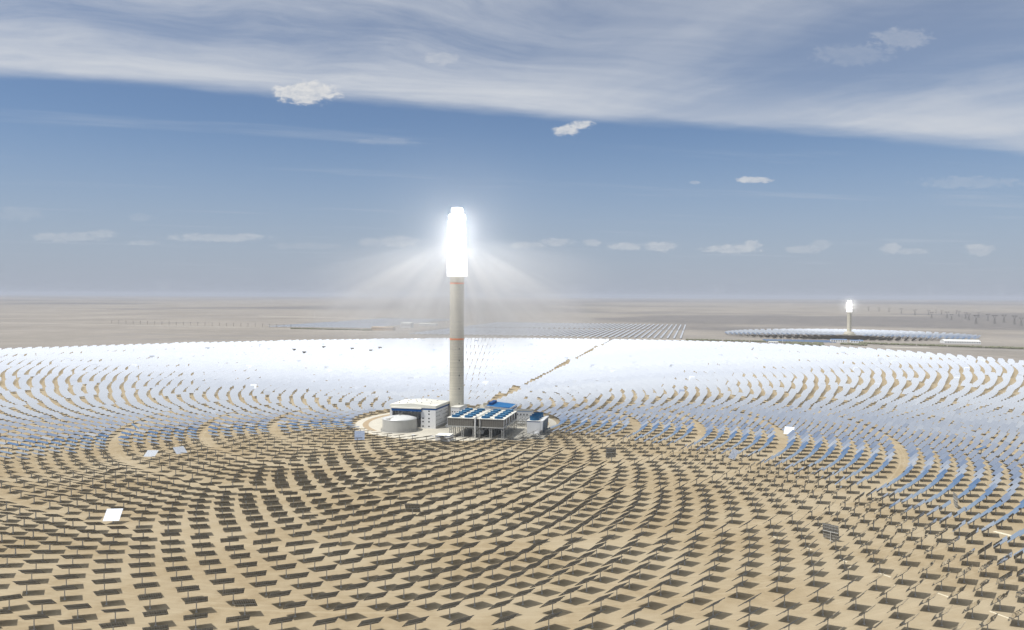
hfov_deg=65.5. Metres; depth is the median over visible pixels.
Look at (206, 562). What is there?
heliostat
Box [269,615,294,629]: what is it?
heliostat
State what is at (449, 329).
trough collector row
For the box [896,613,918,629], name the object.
heliostat
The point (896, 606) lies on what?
heliostat
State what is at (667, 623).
heliostat
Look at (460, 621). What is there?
heliostat
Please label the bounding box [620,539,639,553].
heliostat
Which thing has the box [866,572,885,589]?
heliostat
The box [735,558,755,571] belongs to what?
heliostat
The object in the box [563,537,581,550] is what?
heliostat
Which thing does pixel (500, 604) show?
heliostat
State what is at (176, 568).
heliostat
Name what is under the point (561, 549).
heliostat
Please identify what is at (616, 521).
heliostat
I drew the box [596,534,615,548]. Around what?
heliostat
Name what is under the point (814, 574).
heliostat
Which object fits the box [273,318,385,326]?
trough collector row
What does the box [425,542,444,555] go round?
heliostat
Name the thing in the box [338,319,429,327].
trough collector row
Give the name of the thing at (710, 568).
heliostat
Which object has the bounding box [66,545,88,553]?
heliostat
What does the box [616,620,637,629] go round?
heliostat
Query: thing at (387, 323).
trough collector row
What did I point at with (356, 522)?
heliostat
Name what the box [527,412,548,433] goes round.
building
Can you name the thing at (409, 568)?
heliostat
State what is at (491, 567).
heliostat
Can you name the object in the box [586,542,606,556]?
heliostat
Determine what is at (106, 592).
heliostat
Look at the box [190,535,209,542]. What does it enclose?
heliostat
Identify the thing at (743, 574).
heliostat
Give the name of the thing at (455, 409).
annex block
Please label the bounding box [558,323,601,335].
trough collector row
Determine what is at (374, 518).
heliostat
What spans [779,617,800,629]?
heliostat
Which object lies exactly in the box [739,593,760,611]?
heliostat
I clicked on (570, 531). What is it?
heliostat
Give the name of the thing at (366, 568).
heliostat
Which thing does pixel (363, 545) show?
heliostat
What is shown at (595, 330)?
trough collector row
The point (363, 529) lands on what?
heliostat
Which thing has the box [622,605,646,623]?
heliostat
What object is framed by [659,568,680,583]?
heliostat
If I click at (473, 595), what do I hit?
heliostat
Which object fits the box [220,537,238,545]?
heliostat
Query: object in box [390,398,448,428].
turbine hall
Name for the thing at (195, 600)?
heliostat
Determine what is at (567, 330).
trough collector row
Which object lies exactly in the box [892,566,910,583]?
heliostat
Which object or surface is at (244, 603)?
heliostat
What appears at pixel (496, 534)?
heliostat
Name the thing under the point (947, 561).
heliostat
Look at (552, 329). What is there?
trough collector row
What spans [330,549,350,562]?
heliostat
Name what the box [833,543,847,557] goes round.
heliostat
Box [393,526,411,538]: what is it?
heliostat
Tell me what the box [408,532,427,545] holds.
heliostat
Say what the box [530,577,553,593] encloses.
heliostat
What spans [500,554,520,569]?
heliostat
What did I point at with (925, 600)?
heliostat
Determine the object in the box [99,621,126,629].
heliostat
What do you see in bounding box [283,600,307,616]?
heliostat
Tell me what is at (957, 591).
heliostat
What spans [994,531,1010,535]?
heliostat
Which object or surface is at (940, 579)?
heliostat
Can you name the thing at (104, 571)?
heliostat
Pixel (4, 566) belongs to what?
heliostat
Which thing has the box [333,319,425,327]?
trough collector row
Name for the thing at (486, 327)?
trough collector row
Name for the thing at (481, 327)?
trough collector row
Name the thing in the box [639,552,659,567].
heliostat
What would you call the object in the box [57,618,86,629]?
heliostat
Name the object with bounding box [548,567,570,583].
heliostat
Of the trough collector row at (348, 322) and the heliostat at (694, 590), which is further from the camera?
the trough collector row at (348, 322)
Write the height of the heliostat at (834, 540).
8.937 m
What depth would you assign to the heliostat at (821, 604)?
385.18 m
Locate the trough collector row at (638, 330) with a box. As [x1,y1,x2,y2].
[628,324,649,337]
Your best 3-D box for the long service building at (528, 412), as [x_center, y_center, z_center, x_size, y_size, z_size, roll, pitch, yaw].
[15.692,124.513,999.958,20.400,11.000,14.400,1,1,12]
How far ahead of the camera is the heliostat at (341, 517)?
531.54 m
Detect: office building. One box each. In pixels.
[830,339,846,342]
[850,340,862,342]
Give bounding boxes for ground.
[0,295,1023,629]
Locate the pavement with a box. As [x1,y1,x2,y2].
[355,413,555,440]
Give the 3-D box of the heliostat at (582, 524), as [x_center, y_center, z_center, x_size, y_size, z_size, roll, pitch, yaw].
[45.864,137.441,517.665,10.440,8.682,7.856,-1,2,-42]
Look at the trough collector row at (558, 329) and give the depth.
3497.30 m
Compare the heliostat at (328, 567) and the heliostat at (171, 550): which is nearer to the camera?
the heliostat at (328, 567)
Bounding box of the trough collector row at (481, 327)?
[439,322,518,333]
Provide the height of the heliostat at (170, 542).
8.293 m
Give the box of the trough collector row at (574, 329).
[551,323,597,335]
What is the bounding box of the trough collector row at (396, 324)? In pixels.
[361,319,449,327]
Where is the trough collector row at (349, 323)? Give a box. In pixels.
[305,318,411,327]
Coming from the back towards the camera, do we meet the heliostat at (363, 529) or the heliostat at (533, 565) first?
the heliostat at (363, 529)
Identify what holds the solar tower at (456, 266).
on the pavement
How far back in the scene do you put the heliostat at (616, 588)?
404.83 m
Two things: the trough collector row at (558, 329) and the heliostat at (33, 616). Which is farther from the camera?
the trough collector row at (558, 329)
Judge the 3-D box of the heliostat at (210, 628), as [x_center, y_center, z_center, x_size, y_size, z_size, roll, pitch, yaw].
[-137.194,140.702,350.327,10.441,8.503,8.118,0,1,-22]
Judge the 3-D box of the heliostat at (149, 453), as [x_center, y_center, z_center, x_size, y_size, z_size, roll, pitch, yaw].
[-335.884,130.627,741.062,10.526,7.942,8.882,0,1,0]
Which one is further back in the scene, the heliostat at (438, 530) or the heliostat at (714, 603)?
the heliostat at (438, 530)
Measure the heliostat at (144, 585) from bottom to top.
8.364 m
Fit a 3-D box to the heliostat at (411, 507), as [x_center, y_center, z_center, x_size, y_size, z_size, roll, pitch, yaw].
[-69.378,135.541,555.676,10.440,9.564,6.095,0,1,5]
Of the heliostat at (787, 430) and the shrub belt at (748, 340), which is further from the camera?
the shrub belt at (748, 340)
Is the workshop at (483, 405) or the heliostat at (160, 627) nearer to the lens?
the heliostat at (160, 627)
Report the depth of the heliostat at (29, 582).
407.87 m
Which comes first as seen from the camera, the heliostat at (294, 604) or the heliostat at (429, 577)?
the heliostat at (294, 604)
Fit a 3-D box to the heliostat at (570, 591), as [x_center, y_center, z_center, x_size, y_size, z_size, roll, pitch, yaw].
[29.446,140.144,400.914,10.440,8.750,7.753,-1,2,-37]
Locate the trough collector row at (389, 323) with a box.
[347,319,438,327]
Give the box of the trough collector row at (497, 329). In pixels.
[467,322,538,335]
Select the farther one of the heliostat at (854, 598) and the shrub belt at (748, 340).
the shrub belt at (748, 340)
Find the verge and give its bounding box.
[363,414,389,430]
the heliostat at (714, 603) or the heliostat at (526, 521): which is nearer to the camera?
the heliostat at (714, 603)
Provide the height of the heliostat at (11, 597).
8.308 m
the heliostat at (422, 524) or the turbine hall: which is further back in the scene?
the turbine hall
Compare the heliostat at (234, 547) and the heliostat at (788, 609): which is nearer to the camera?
the heliostat at (788, 609)
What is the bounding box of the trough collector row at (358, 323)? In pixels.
[316,318,418,326]
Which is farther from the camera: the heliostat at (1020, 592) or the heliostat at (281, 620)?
the heliostat at (1020, 592)
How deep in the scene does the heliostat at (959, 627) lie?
355.71 m
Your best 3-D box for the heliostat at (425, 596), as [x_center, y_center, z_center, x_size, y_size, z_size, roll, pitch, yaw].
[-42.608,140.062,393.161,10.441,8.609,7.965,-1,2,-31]
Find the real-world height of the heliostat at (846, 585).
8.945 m
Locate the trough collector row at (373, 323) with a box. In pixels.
[333,319,421,326]
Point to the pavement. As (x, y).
(375, 424)
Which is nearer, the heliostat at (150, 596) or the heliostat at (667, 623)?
the heliostat at (667, 623)
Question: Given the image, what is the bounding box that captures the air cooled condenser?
[447,408,518,438]
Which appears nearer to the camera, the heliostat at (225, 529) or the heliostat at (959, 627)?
the heliostat at (959, 627)
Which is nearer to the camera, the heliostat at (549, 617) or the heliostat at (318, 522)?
the heliostat at (549, 617)
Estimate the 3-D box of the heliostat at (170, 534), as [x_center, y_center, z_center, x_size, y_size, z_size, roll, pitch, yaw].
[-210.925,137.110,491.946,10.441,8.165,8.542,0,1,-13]
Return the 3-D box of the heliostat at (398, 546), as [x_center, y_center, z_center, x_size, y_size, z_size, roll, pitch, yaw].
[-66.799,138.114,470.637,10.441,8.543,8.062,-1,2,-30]
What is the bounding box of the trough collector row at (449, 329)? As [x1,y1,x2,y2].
[415,322,501,333]
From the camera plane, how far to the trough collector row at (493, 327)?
3745.71 m
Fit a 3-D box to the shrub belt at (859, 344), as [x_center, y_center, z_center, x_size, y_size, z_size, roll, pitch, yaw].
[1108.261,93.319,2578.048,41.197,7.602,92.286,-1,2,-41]
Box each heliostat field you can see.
[0,338,1023,628]
[725,329,980,340]
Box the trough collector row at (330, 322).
[278,318,389,326]
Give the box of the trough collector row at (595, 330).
[577,323,614,336]
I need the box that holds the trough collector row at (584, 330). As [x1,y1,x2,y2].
[565,323,605,335]
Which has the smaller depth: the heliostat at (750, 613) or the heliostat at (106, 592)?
the heliostat at (750, 613)
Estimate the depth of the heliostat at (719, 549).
464.63 m
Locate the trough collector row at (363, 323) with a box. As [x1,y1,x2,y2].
[322,318,422,326]
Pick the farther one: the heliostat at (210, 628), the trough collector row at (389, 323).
the trough collector row at (389, 323)
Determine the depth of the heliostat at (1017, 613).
375.02 m
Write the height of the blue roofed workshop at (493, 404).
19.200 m
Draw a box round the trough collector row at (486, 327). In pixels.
[444,322,522,334]
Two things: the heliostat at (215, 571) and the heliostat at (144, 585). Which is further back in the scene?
the heliostat at (215, 571)
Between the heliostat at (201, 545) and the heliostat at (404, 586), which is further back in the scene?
the heliostat at (201, 545)
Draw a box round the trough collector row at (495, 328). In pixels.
[465,322,530,332]
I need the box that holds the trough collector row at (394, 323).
[352,319,442,327]
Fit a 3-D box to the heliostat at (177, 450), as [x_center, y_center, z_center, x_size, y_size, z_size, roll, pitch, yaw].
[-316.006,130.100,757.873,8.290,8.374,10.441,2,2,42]
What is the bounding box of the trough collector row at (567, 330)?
[545,323,593,335]
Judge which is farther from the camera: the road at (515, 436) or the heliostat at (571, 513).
the road at (515, 436)
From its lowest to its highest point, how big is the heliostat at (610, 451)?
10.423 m
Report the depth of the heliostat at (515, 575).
422.09 m
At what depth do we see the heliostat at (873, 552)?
464.23 m
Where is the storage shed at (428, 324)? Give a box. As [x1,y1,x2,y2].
[419,323,437,325]
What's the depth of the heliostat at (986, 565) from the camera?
441.54 m
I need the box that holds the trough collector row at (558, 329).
[533,323,585,336]
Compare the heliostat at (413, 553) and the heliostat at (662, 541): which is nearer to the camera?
the heliostat at (413, 553)
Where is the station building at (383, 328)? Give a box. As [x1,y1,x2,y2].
[371,326,394,330]
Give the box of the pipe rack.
[512,415,528,426]
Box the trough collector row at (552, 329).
[527,323,580,335]
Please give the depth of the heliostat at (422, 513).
542.12 m
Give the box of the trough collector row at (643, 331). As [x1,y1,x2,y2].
[634,324,654,337]
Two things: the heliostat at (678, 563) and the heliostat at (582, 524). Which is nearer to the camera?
the heliostat at (678, 563)
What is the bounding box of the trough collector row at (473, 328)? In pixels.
[432,322,514,334]
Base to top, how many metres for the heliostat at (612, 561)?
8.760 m
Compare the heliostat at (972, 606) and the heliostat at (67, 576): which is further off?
the heliostat at (67, 576)
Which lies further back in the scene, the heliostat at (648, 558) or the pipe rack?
the pipe rack
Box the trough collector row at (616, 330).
[602,324,631,336]
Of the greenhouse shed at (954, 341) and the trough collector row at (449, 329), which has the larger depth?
the trough collector row at (449, 329)
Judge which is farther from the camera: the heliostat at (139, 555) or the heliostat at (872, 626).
the heliostat at (139, 555)
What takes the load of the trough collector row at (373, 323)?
on the ground
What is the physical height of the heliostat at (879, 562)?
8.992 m
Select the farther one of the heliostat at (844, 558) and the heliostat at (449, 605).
the heliostat at (844, 558)
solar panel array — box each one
[290,328,371,329]
[763,339,835,342]
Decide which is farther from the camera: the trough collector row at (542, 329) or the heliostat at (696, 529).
the trough collector row at (542, 329)
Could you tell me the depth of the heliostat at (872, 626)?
357.12 m
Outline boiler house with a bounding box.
[401,322,413,327]
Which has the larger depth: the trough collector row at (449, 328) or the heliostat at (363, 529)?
the trough collector row at (449, 328)
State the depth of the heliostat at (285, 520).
523.79 m
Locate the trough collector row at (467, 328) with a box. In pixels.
[426,322,510,333]
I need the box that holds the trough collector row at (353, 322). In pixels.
[300,318,408,326]
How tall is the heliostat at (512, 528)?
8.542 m
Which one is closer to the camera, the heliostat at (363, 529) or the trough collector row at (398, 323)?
the heliostat at (363, 529)
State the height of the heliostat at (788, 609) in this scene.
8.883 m
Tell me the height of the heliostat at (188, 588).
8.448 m
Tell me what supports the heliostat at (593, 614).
on the ground
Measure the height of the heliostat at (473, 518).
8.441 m
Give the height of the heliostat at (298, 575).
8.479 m
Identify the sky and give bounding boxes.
[0,0,1023,299]
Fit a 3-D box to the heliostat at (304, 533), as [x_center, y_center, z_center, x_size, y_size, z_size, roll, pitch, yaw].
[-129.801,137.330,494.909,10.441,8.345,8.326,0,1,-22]
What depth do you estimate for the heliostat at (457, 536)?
491.08 m
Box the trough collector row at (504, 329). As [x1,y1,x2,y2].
[473,323,540,334]
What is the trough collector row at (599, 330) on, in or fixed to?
on the ground
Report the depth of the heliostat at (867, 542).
481.23 m
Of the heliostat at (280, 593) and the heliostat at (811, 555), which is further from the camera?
the heliostat at (811, 555)
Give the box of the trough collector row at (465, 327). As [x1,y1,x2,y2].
[420,322,506,333]
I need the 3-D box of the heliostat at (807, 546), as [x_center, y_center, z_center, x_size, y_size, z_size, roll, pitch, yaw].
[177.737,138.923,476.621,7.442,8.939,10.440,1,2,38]
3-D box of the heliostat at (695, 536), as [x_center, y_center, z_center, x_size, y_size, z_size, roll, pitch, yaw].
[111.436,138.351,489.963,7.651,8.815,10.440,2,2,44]
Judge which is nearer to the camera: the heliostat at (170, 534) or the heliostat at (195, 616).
the heliostat at (195, 616)
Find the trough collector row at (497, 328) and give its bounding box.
[465,322,534,333]
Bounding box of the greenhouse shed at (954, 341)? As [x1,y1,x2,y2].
[940,339,980,343]
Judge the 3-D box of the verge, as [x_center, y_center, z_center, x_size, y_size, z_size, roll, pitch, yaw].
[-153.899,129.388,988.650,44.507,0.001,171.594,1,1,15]
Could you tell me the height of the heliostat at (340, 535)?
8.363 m
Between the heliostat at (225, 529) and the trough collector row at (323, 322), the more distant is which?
the trough collector row at (323, 322)
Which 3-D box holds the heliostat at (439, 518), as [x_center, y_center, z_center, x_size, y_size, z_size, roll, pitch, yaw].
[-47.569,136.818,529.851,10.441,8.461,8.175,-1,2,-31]
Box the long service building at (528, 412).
[515,409,533,418]
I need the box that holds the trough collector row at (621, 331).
[608,324,636,336]
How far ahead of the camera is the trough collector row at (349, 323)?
4197.34 m
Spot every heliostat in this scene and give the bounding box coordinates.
[0,554,19,564]
[0,564,11,567]
[0,594,22,609]
[0,609,12,613]
[12,580,40,593]
[18,569,44,579]
[19,613,49,628]
[23,559,48,568]
[27,599,55,613]
[30,550,54,558]
[51,585,77,599]
[53,574,78,585]
[56,564,81,573]
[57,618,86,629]
[60,554,84,563]
[63,603,91,618]
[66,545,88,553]
[91,568,115,578]
[91,578,116,589]
[93,559,116,567]
[93,589,119,604]
[95,549,118,558]
[99,541,120,549]
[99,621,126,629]
[101,608,128,621]
[103,508,122,522]
[128,553,150,562]
[128,562,150,572]
[129,544,149,552]
[130,536,150,544]
[130,572,153,582]
[133,582,156,594]
[137,593,161,608]
[142,609,167,625]
[142,624,168,629]
[143,450,158,459]
[160,532,180,539]
[160,539,179,547]
[161,548,181,556]
[162,556,183,565]
[165,565,186,576]
[170,575,192,586]
[173,446,186,453]
[176,585,198,597]
[183,612,207,628]
[185,596,207,612]
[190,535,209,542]
[191,542,210,550]
[195,550,214,559]
[195,627,212,629]
[199,559,219,569]
[205,568,225,579]
[213,578,234,589]
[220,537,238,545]
[222,588,244,603]
[223,526,240,537]
[225,544,243,556]
[226,614,250,629]
[231,552,249,562]
[232,599,257,614]
[237,561,256,571]
[245,570,266,584]
[251,522,267,529]
[253,539,271,547]
[255,580,276,594]
[258,529,274,538]
[259,546,278,555]
[267,554,286,566]
[268,590,291,605]
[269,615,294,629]
[276,563,296,576]
[277,517,293,525]
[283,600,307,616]
[285,524,301,535]
[285,540,304,552]
[287,572,308,586]
[294,530,312,539]
[294,548,313,561]
[300,581,322,596]
[304,555,325,569]
[309,519,326,530]
[313,616,338,629]
[315,591,338,606]
[316,564,337,578]
[319,541,338,554]
[320,525,337,536]
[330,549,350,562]
[330,573,351,587]
[331,532,349,544]
[332,514,349,525]
[333,601,358,618]
[342,556,363,570]
[343,520,361,531]
[346,582,369,597]
[353,542,373,555]
[354,431,364,439]
[355,526,373,538]
[357,564,379,579]
[357,617,383,629]
[363,591,388,607]
[365,515,382,526]
[367,549,387,562]
[369,532,388,538]
[373,573,396,588]
[378,520,395,531]
[381,557,402,571]
[385,601,410,618]
[389,542,408,555]
[392,582,415,597]
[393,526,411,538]
[398,514,415,524]
[398,564,420,579]
[402,616,428,629]
[403,549,424,563]
[404,503,420,513]
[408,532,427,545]
[412,520,431,532]
[413,591,437,607]
[416,510,433,520]
[417,572,440,587]
[421,557,441,570]
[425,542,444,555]
[429,526,447,538]
[431,515,449,526]
[437,600,462,617]
[438,581,462,596]
[441,564,461,578]
[442,549,462,562]
[446,615,473,629]
[447,532,466,544]
[448,520,466,532]
[449,509,465,515]
[460,541,479,555]
[461,556,481,570]
[462,571,484,587]
[462,589,487,606]
[466,514,482,526]
[467,525,484,537]
[479,548,499,561]
[480,508,497,520]
[481,563,502,577]
[484,519,501,531]
[484,579,508,595]
[486,530,506,543]
[488,599,513,616]
[492,613,517,629]
[494,540,514,554]
[499,513,515,525]
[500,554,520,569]
[504,524,521,536]
[504,570,526,585]
[510,588,534,604]
[514,546,535,560]
[518,517,535,529]
[522,560,544,576]
[524,529,543,542]
[529,538,549,552]
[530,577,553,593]
[532,511,547,523]
[535,611,561,629]
[538,552,558,567]
[539,596,564,613]
[540,522,557,535]
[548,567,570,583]
[551,515,569,528]
[551,544,571,558]
[558,585,582,601]
[561,558,583,573]
[562,527,580,539]
[563,509,578,521]
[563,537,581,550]
[573,520,591,532]
[574,623,591,629]
[575,574,598,591]
[576,550,596,564]
[579,608,605,627]
[584,513,601,525]
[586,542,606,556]
[588,565,610,580]
[588,593,612,609]
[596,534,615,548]
[599,524,616,535]
[600,556,622,571]
[604,582,628,598]
[606,447,615,457]
[608,517,624,530]
[610,547,631,562]
[615,510,632,523]
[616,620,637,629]
[618,571,640,587]
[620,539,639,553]
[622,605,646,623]
[628,531,646,545]
[629,562,650,577]
[632,521,649,532]
[636,589,659,606]
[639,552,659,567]
[640,514,656,526]
[646,544,665,558]
[649,578,671,594]
[652,537,672,550]
[654,616,680,629]
[657,529,674,542]
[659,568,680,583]
[660,601,686,618]
[665,518,680,528]
[668,558,687,573]
[674,549,693,564]
[680,540,698,555]
[682,584,705,602]
[684,532,702,546]
[687,525,703,538]
[691,574,711,590]
[697,612,721,629]
[699,563,719,579]
[701,598,724,615]
[704,554,724,569]
[708,545,727,559]
[710,536,729,551]
[726,579,747,596]
[728,449,738,459]
[732,569,752,585]
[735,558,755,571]
[737,607,760,626]
[739,549,757,564]
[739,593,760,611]
[766,574,787,591]
[770,554,789,569]
[773,588,794,606]
[776,602,799,620]
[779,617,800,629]
[784,426,794,433]
[798,531,813,545]
[801,539,817,554]
[803,548,820,563]
[804,557,823,573]
[804,568,823,584]
[807,583,827,601]
[811,596,833,615]
[816,610,839,629]
[822,523,838,540]
[827,534,843,548]
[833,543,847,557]
[836,551,853,567]
[837,578,856,595]
[838,562,856,578]
[844,590,866,608]
[852,604,875,624]
[853,528,867,543]
[858,537,873,551]
[865,545,881,561]
[865,620,882,629]
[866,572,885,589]
[871,555,888,571]
[875,584,896,602]
[887,598,907,617]
[891,539,905,554]
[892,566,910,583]
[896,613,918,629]
[898,548,914,564]
[905,578,924,595]
[918,560,934,577]
[918,591,938,610]
[924,542,938,557]
[931,605,952,625]
[932,571,950,589]
[940,554,956,570]
[947,584,966,602]
[950,621,965,629]
[953,492,957,507]
[955,565,972,582]
[960,548,974,564]
[962,598,981,617]
[972,577,990,595]
[976,613,997,629]
[977,558,993,575]
[990,591,1008,609]
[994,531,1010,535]
[996,570,1012,587]
[997,552,1011,568]
[1008,607,1023,624]
[1015,588,1023,597]
[1016,568,1023,576]
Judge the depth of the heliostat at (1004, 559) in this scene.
452.95 m
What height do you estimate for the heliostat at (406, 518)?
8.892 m
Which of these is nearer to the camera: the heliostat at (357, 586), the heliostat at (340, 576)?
the heliostat at (357, 586)
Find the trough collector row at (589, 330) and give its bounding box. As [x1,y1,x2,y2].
[571,323,610,336]
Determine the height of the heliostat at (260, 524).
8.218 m
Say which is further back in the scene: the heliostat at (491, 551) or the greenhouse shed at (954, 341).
the greenhouse shed at (954, 341)
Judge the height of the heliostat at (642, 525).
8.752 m
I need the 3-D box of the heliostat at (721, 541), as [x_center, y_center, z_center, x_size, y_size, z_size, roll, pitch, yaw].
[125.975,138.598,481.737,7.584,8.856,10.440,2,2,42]
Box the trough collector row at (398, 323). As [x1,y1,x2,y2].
[357,319,446,327]
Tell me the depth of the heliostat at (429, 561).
444.44 m
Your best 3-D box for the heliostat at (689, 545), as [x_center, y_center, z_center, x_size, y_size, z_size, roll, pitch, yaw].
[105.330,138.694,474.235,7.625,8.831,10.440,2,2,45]
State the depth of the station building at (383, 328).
3476.46 m
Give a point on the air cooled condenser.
(481, 420)
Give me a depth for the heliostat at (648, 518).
530.82 m
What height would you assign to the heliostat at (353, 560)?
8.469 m
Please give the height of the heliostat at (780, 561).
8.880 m
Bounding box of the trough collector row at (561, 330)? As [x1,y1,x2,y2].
[539,323,589,335]
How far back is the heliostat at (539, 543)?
477.38 m
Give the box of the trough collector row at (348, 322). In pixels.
[296,318,405,326]
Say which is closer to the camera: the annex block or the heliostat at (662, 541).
the heliostat at (662, 541)
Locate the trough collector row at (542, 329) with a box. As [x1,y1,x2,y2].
[515,323,571,335]
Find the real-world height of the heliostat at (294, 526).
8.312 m
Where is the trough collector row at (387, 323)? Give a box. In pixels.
[343,319,434,327]
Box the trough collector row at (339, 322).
[287,318,397,326]
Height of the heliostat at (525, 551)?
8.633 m
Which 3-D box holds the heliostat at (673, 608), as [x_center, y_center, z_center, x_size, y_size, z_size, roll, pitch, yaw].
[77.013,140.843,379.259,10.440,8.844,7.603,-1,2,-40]
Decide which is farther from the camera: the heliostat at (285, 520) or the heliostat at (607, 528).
the heliostat at (285, 520)
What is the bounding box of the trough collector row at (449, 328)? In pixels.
[409,322,497,334]
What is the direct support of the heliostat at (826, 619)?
on the ground
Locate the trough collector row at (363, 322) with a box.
[311,318,415,326]
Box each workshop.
[474,402,487,408]
[485,400,516,410]
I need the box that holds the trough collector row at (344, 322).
[291,318,401,326]
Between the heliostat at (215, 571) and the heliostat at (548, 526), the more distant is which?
the heliostat at (548, 526)
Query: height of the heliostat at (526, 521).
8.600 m
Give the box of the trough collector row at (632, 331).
[621,324,645,336]
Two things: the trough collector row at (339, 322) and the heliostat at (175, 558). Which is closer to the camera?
the heliostat at (175, 558)
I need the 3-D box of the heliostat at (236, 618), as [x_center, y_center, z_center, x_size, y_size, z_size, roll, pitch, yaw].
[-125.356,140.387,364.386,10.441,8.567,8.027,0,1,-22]
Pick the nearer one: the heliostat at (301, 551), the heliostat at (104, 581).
the heliostat at (104, 581)
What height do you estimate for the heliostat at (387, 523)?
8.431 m
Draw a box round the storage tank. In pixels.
[381,414,417,432]
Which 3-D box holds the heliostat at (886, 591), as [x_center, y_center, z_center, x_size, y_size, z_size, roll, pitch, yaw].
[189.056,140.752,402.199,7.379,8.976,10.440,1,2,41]
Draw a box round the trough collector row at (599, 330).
[583,324,617,336]
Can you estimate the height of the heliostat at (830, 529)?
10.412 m
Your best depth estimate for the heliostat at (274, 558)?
448.15 m
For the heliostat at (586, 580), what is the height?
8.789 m
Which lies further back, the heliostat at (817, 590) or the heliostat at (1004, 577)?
the heliostat at (1004, 577)
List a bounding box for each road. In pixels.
[374,331,684,339]
[453,428,552,440]
[840,346,1023,350]
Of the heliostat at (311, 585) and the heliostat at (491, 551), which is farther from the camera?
the heliostat at (491, 551)
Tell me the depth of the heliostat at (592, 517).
532.62 m
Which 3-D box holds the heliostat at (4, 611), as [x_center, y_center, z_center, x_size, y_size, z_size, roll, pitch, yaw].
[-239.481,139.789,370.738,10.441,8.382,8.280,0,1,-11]
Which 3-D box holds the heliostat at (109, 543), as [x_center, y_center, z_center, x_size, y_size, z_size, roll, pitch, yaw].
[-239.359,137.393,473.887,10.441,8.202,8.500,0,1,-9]
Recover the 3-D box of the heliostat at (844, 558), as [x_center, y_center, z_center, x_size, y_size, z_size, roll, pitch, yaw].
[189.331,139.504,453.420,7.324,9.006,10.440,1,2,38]
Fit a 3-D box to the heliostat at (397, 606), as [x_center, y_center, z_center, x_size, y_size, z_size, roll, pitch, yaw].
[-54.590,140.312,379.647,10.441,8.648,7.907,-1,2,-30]
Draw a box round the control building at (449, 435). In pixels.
[435,433,453,441]
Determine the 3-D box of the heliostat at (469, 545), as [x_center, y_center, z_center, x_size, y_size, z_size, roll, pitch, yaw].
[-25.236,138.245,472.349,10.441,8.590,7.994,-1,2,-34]
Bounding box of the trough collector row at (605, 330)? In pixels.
[589,323,623,337]
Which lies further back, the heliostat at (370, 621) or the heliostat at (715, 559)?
the heliostat at (715, 559)
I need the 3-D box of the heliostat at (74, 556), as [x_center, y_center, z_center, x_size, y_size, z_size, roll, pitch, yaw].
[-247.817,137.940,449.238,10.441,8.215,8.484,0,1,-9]
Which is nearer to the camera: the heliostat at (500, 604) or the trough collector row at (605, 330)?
the heliostat at (500, 604)
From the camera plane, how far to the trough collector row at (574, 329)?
3505.67 m
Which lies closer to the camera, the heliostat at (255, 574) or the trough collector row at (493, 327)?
the heliostat at (255, 574)
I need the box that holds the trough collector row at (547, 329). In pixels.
[521,323,576,335]
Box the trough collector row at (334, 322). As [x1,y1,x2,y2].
[282,318,393,326]
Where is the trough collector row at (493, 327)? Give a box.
[465,322,526,331]
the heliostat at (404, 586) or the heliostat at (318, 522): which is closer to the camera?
the heliostat at (404, 586)
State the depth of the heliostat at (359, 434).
842.23 m
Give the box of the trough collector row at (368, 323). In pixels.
[327,319,417,327]
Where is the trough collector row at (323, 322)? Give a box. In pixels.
[270,318,381,326]
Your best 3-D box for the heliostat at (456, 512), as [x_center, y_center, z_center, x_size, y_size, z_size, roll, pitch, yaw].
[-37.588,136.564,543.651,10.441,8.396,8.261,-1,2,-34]
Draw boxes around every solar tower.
[447,207,466,415]
[843,301,855,335]
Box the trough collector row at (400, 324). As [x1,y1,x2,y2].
[366,320,445,327]
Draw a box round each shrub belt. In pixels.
[686,338,822,342]
[784,342,823,345]
[840,342,866,345]
[859,342,1023,348]
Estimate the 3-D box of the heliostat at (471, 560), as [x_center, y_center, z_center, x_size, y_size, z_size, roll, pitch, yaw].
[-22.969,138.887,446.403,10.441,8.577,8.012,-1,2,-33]
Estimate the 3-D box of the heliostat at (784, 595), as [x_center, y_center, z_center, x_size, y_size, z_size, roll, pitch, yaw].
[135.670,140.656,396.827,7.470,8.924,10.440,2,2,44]
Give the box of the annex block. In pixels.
[451,404,466,414]
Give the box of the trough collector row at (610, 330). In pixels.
[595,324,627,336]
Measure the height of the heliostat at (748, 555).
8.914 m
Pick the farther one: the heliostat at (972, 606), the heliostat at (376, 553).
the heliostat at (376, 553)

